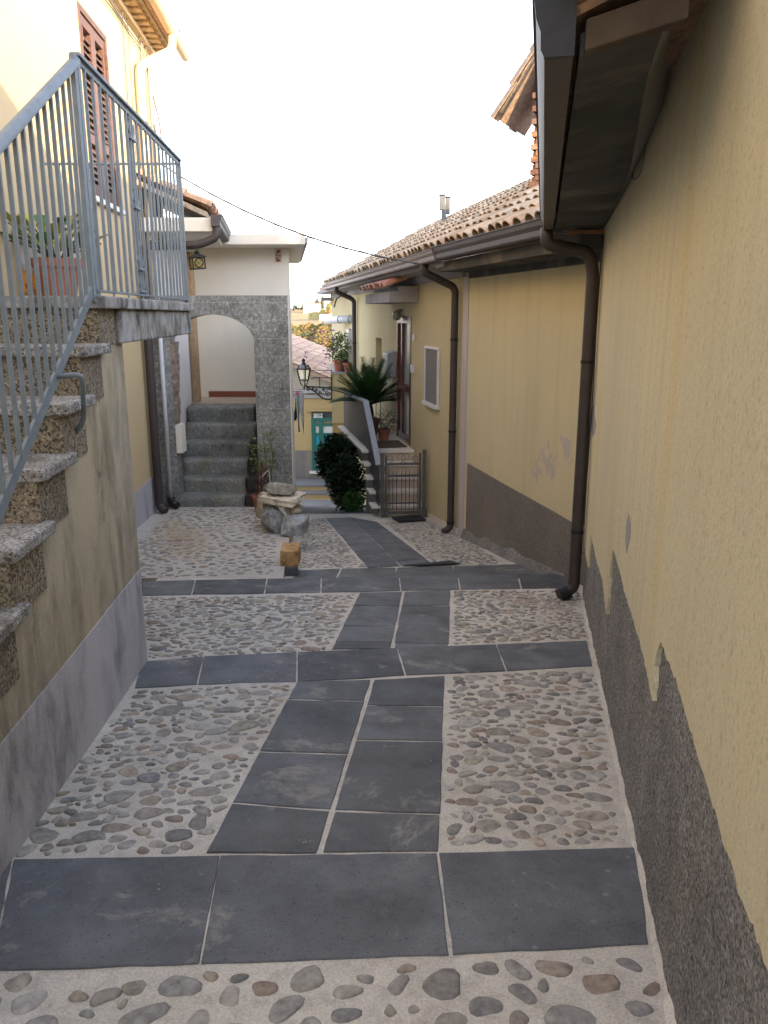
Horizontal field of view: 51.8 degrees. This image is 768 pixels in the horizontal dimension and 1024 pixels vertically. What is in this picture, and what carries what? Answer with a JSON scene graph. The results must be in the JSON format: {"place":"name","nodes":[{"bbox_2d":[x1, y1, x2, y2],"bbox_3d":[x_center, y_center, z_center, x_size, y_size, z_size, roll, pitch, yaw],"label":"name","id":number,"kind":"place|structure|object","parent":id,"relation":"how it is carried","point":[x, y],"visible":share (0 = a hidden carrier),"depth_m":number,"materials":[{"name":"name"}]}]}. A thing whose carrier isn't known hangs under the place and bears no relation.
{"place":"outdoors","nodes":[
{"label":"outdoors","id":0,"kind":"place"},
{"bbox_2d":[137,507,292,589],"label":"terrace paving","id":1,"kind":"structure","parent":0,"point":[146,527],"depth_m":8.27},
{"bbox_2d":[0,0,231,527],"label":"cream house","id":2,"kind":"structure","parent":1,"relation":"on","point":[122,47],"depth_m":8.76,"materials":[{"name":"yellow paint"}]},
{"bbox_2d":[76,0,125,215],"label":"window","id":3,"kind":"structure","parent":2,"relation":"in","point":[94,35],"depth_m":7.83,"materials":[{"name":"red wood"}]},
{"bbox_2d":[155,245,206,269],"bbox_3d":[-2.481,-3.011,9.358,0.809,0.279,0.298,0,14,0],"label":"hanging lantern","id":4,"kind":"object","parent":2,"relation":"hanging from","point":[197,261],"visible":0.93,"depth_m":9.31,"materials":[{"name":"black metal"}]},
{"bbox_2d":[165,167,428,265],"bbox_3d":[-1.183,-3.736,9.810,4.080,1.442,0.022,7,16,26],"label":"overhead cable","id":5,"kind":"object","parent":2,"relation":"attached to","point":[324,241],"visible":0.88,"depth_m":9.80,"materials":[{"name":"black rubber"}]},
{"bbox_2d":[180,397,259,506],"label":"stone steps","id":6,"kind":"structure","parent":1,"relation":"on","point":[221,434],"depth_m":10.88,"materials":[{"name":"grey stone"}]},
{"bbox_2d":[246,432,280,510],"bbox_3d":[-1.481,-0.496,9.812,0.387,1.042,0.349,-11,18,-38],"label":"potted plant","id":7,"kind":"object","parent":1,"relation":"on","point":[263,473],"visible":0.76,"depth_m":9.75,"materials":[{"name":"green plant"}]},
{"bbox_2d":[256,491,278,518],"bbox_3d":[-1.334,-0.083,9.097,0.238,0.326,0.261,-9,16,-31],"label":"stone","id":8,"kind":"object","parent":1,"relation":"on","point":[260,507],"visible":0.31,"depth_m":9.04,"materials":[{"name":"beige stone"}]},
{"bbox_2d":[261,504,284,533],"bbox_3d":[-1.236,0.082,8.821,0.272,0.312,0.274,-3,14,-13],"label":"stone","id":9,"kind":"object","parent":1,"relation":"on","point":[272,516],"visible":0.94,"depth_m":8.74,"materials":[{"name":"grey stone"}]},
{"bbox_2d":[280,542,300,566],"bbox_3d":[-0.889,0.406,7.541,0.178,0.155,0.313,0,14,0],"label":"tuff block","id":10,"kind":"object","parent":1,"relation":"on","point":[290,554],"depth_m":7.41,"materials":[{"name":"stone"}]},
{"bbox_2d":[284,504,302,514],"bbox_3d":[-1.017,-0.023,8.880,0.202,0.144,0.238,0,14,0],"label":"stone","id":11,"kind":"object","parent":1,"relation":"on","point":[297,508],"visible":0.62,"depth_m":8.78,"materials":[{"name":"beige stone"}]},
{"bbox_2d":[259,491,306,507],"bbox_3d":[-1.128,-0.161,8.844,0.420,0.135,0.357,5,15,20],"label":"stone","id":12,"kind":"object","parent":11,"relation":"on","point":[294,499],"visible":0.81,"depth_m":8.73,"materials":[{"name":"beige stone"}]},
{"bbox_2d":[265,482,296,495],"bbox_3d":[-1.147,-0.255,8.816,0.356,0.164,0.210,-3,14,-12],"label":"stone","id":13,"kind":"object","parent":12,"relation":"on","point":[281,488],"visible":1,"depth_m":8.74,"materials":[{"name":"grey stone"}]},
{"bbox_2d":[281,514,308,535],"bbox_3d":[-0.978,0.145,8.692,0.307,0.233,0.262,0,14,0],"label":"stone","id":14,"kind":"object","parent":1,"relation":"on","point":[295,525],"visible":1,"depth_m":8.62,"materials":[{"name":"grey stone"}]},
{"bbox_2d":[150,295,295,507],"bbox_3d":[-2.050,-1.261,10.126,1.761,2.912,0.260,0,14,0],"label":"stone archway","id":15,"kind":"object","parent":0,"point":[265,320],"visible":0.73,"depth_m":9.91,"materials":[{"name":"stone"}]},
{"bbox_2d":[296,396,299,431],"bbox_3d":[-1.828,-2.089,16.841,0.077,0.769,0.052,0,14,0],"label":"hanging scarf","id":16,"kind":"object","parent":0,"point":[297,405],"visible":1,"depth_m":16.81,"materials":[{"name":"fabric"}]},
{"bbox_2d":[291,308,322,326],"bbox_3d":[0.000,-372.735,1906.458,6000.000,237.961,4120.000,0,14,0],"label":"hillside","id":17,"kind":"structure","parent":0,"point":[298,317],"depth_m":1026.84,"materials":[{"name":"plant"}]},
{"bbox_2d":[186,234,307,396],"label":"cream building","id":18,"kind":"structure","parent":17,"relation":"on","point":[247,264],"depth_m":12.16,"materials":[{"name":"paint"}]},
{"bbox_2d":[291,322,331,347],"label":"autumn wood","id":19,"kind":"object","parent":17,"relation":"on","point":[307,330],"visible":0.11,"depth_m":734.23,"materials":[{"name":"plant"}]},
{"bbox_2d":[303,303,320,312],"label":"farmhouse","id":20,"kind":"object","parent":17,"relation":"on","point":[309,307],"visible":0.93,"depth_m":1142.79,"materials":[{"name":"beige paint"}]},
{"bbox_2d":[292,334,332,477],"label":"ochre building","id":21,"kind":"structure","parent":17,"relation":"on","point":[317,418],"depth_m":27.34,"materials":[{"name":"paint"}]},
{"bbox_2d":[311,411,332,470],"bbox_3d":[-2.055,-2.449,27.402,0.896,2.086,0.080,0,14,0],"label":"door","id":22,"kind":"structure","parent":21,"relation":"in","point":[318,430],"depth_m":27.29,"materials":[{"name":"green paint"}]},
{"bbox_2d":[308,311,318,319],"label":"shed","id":23,"kind":"structure","parent":17,"relation":"on","point":[313,315],"depth_m":989.89,"materials":[{"name":"ceramic"}]},
{"bbox_2d":[319,314,331,320],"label":"villa","id":24,"kind":"object","parent":17,"relation":"on","point":[321,316],"visible":0.39,"depth_m":903.08,"materials":[{"name":"beige paint"}]},
{"bbox_2d":[319,305,331,314],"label":"broadleaf tree","id":25,"kind":"object","parent":17,"relation":"on","point":[322,311],"visible":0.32,"depth_m":966.08,"materials":[{"name":"yellow plant"}]},
{"bbox_2d":[0,578,666,1023],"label":"alley paving","id":26,"kind":"structure","parent":0,"point":[320,1002],"depth_m":3.00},
{"bbox_2d":[0,296,194,875],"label":"outside staircase","id":27,"kind":"structure","parent":26,"relation":"on","point":[73,654],"depth_m":3.48,"materials":[{"name":"beige paint"}]},
{"bbox_2d":[21,240,42,295],"bbox_3d":[-2.613,-1.773,5.816,0.222,0.465,0.190,0,14,0],"label":"flower pot","id":28,"kind":"object","parent":27,"relation":"on","point":[24,275],"visible":0.15,"depth_m":5.76,"materials":[{"name":"ceramic"}]},
{"bbox_2d":[0,211,107,295],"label":"potted plant","id":29,"kind":"object","parent":27,"relation":"on","point":[8,215],"visible":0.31,"depth_m":5.60,"materials":[{"name":"green plant"}]},
{"bbox_2d":[0,52,188,523],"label":"stair railing","id":30,"kind":"object","parent":27,"relation":"on","point":[73,65],"visible":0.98,"depth_m":3.53,"materials":[{"name":"grey metal"}]},
{"bbox_2d":[0,500,647,970],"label":"stone slab bands","id":31,"kind":"object","parent":26,"relation":"on","point":[330,902],"visible":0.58,"depth_m":2.75,"materials":[{"name":"grey stone"}]},
{"bbox_2d":[429,42,603,585],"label":"yellow house","id":32,"kind":"structure","parent":26,"relation":"on","point":[526,318],"depth_m":7.68,"materials":[{"name":"paint"}]},
{"bbox_2d":[580,596,675,1023],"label":"mortar fillet","id":33,"kind":"object","parent":26,"relation":"on","point":[668,1006],"visible":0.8,"depth_m":2.71,"materials":[{"name":"grey concrete"}]},
{"bbox_2d":[532,0,767,1023],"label":"yellow house","id":34,"kind":"structure","parent":26,"relation":"on","point":[652,129],"depth_m":2.10,"materials":[{"name":"paint"}]},
{"bbox_2d":[153,0,534,307],"label":"sky","id":35,"kind":"structure","parent":0,"point":[345,123],"materials":[{"name":"white"}]},
{"bbox_2d":[285,514,515,577],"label":"alley paving","id":36,"kind":"structure","parent":0,"point":[382,521],"depth_m":9.09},
{"bbox_2d":[285,567,297,575],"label":"terrace kerb","id":37,"kind":"structure","parent":36,"relation":"on","point":[291,571],"depth_m":7.38,"materials":[{"name":"grey stone"}]},
{"bbox_2d":[0,508,660,1023],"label":"river pebbles","id":38,"kind":"object","parent":36,"relation":"on","point":[442,984],"visible":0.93,"depth_m":3.48,"materials":[{"name":"grey stone"}]},
{"bbox_2d":[380,449,425,517],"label":"garden gate","id":39,"kind":"structure","parent":36,"relation":"on","point":[409,475],"depth_m":11.28,"materials":[{"name":"grey metal"}]},
{"bbox_2d":[392,515,425,521],"bbox_3d":[0.358,0.089,11.181,0.443,0.099,0.628,-3,14,-11],"label":"doormat","id":40,"kind":"object","parent":36,"relation":"on","point":[408,518],"visible":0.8,"depth_m":11.09,"materials":[{"name":"black rubber"}]},
{"bbox_2d":[404,560,459,565],"bbox_3d":[0.467,0.517,7.920,0.573,0.039,0.155,-4,14,-14],"label":"drain strip","id":41,"kind":"object","parent":36,"relation":"on","point":[449,562],"visible":1,"depth_m":7.88,"materials":[{"name":"black metal"}]},
{"bbox_2d":[317,178,603,535],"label":"yellow house","id":42,"kind":"structure","parent":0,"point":[410,321],"depth_m":11.29,"materials":[{"name":"paint"}]},
{"bbox_2d":[296,358,331,400],"bbox_3d":[-1.588,-2.989,17.960,0.782,0.981,0.300,3,14,12],"label":"street lantern","id":43,"kind":"object","parent":42,"relation":"attached to","point":[303,369],"visible":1,"depth_m":17.98,"materials":[{"name":"black metal"}]},
{"bbox_2d":[304,329,351,371],"bbox_3d":[-1.222,-3.694,18.021,1.225,0.974,0.748,-3,14,-13],"label":"potted plant","id":44,"kind":"object","parent":42,"relation":"on","point":[338,362],"visible":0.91,"depth_m":18.02,"materials":[{"name":"green plant"}]},
{"bbox_2d":[336,350,346,371],"bbox_3d":[-0.922,-3.495,18.212,0.431,0.496,0.483,0,14,0],"label":"potted plant","id":45,"kind":"object","parent":42,"relation":"on","point":[344,361],"visible":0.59,"depth_m":18.10,"materials":[{"name":"green plant"}]},
{"bbox_2d":[343,343,351,371],"bbox_3d":[-0.821,-3.521,17.977,0.272,0.660,0.252,0,14,0],"label":"potted plant","id":46,"kind":"object","parent":42,"relation":"on","point":[346,363],"visible":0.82,"depth_m":17.95,"materials":[{"name":"green plant"}]},
{"bbox_2d":[346,329,351,371],"bbox_3d":[-0.807,-3.709,18.156,0.060,0.938,0.407,-3,14,-10],"label":"balcony door","id":47,"kind":"structure","parent":42,"relation":"in","point":[348,331],"depth_m":17.97,"materials":[{"name":"white metal"}]},
{"bbox_2d":[396,316,411,444],"bbox_3d":[0.336,-2.118,12.629,0.149,1.960,1.046,-3,14,-10],"label":"door","id":48,"kind":"structure","parent":42,"relation":"in","point":[403,401],"depth_m":12.71,"materials":[{"name":"red paint"}]},
{"bbox_2d":[422,346,439,409],"bbox_3d":[0.637,-1.840,10.787,0.060,0.808,0.783,-3,14,-10],"label":"window","id":49,"kind":"structure","parent":42,"relation":"in","point":[431,354],"depth_m":10.75,"materials":[{"name":"white metal"}]},
{"bbox_2d":[439,194,450,220],"bbox_3d":[1.121,-5.309,14.661,0.215,1.075,0.160,0,14,0],"label":"flue pipe","id":50,"kind":"object","parent":42,"relation":"on","point":[444,207],"visible":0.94,"depth_m":14.54,"materials":[{"name":"grey metal"}]},
{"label":"street paving","id":51,"kind":"structure","parent":0,"visible":0},
{"bbox_2d":[313,431,359,508],"bbox_3d":[-0.802,-0.710,13.539,0.820,1.403,0.874,0,14,0],"label":"clipped tree","id":52,"kind":"object","parent":51,"relation":"on","point":[326,454],"visible":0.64,"depth_m":13.31,"materials":[{"name":"green plant"}]},
{"bbox_2d":[324,452,365,510],"bbox_3d":[-0.607,-0.464,13.170,0.820,1.084,0.728,0,14,0],"label":"shrub","id":53,"kind":"object","parent":51,"relation":"on","point":[345,479],"visible":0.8,"depth_m":13.04,"materials":[{"name":"green plant"}]},
{"bbox_2d":[339,488,366,511],"bbox_3d":[-0.488,-0.157,12.644,0.437,0.448,0.462,-13,19,-42],"label":"shrub","id":54,"kind":"object","parent":51,"relation":"on","point":[348,503],"visible":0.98,"depth_m":12.60,"materials":[{"name":"green plant"}]},
{"bbox_2d":[338,426,426,516],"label":"entrance steps","id":55,"kind":"structure","parent":51,"relation":"on","point":[361,451],"depth_m":11.96,"materials":[{"name":"beige stone"}]},
{"bbox_2d":[342,391,379,512],"bbox_3d":[-0.405,-1.140,12.963,0.086,1.516,3.549,-3,14,-10],"label":"stair balustrade","id":56,"kind":"object","parent":55,"relation":"on","point":[358,423],"visible":0.81,"depth_m":12.21,"materials":[{"name":"grey paint"}]},
{"bbox_2d":[326,356,400,435],"bbox_3d":[-0.270,-1.953,13.312,1.460,1.365,1.584,0,14,0],"label":"sago palm","id":57,"kind":"object","parent":55,"relation":"on","point":[369,386],"visible":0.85,"depth_m":13.03,"materials":[{"name":"plant"}]},
{"bbox_2d":[371,407,400,440],"bbox_3d":[0.044,-1.457,12.972,0.710,0.568,0.529,0,14,0],"label":"potted plant","id":58,"kind":"object","parent":55,"relation":"on","point":[383,432],"visible":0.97,"depth_m":12.96,"materials":[{"name":"green plant"}]},
{"bbox_2d":[377,440,406,447],"bbox_3d":[0.058,-1.083,12.607,0.500,0.014,0.662,-3,14,-10],"label":"doormat","id":59,"kind":"object","parent":55,"relation":"on","point":[391,444],"visible":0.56,"depth_m":12.52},
{"bbox_3d":[-1.854,-2.509,16.792,0.295,0.108,0.020,0,14,0],"label":"clothes rail","id":60,"kind":"object","parent":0,"visible":0},
{"bbox_2d":[294,398,299,420],"bbox_3d":[-1.873,-2.200,16.883,0.151,0.499,0.072,0,14,0],"label":"hanging shirt","id":61,"kind":"object","parent":60,"relation":"hanging from","point":[295,414],"visible":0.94,"depth_m":16.89,"materials":[{"name":"fabric"}]},
{"bbox_2d":[300,391,303,432],"bbox_3d":[-1.748,-2.118,16.889,0.090,0.919,0.090,0,14,0],"label":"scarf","id":62,"kind":"object","parent":60,"relation":"hanging from","point":[302,405],"visible":1,"depth_m":16.84,"materials":[{"name":"grey fabric"}]},
{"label":"square paving","id":63,"kind":"structure","parent":0,"visible":0},
{"bbox_2d":[296,478,333,498],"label":"ochre steps","id":64,"kind":"structure","parent":63,"relation":"on","point":[313,488],"depth_m":26.69,"materials":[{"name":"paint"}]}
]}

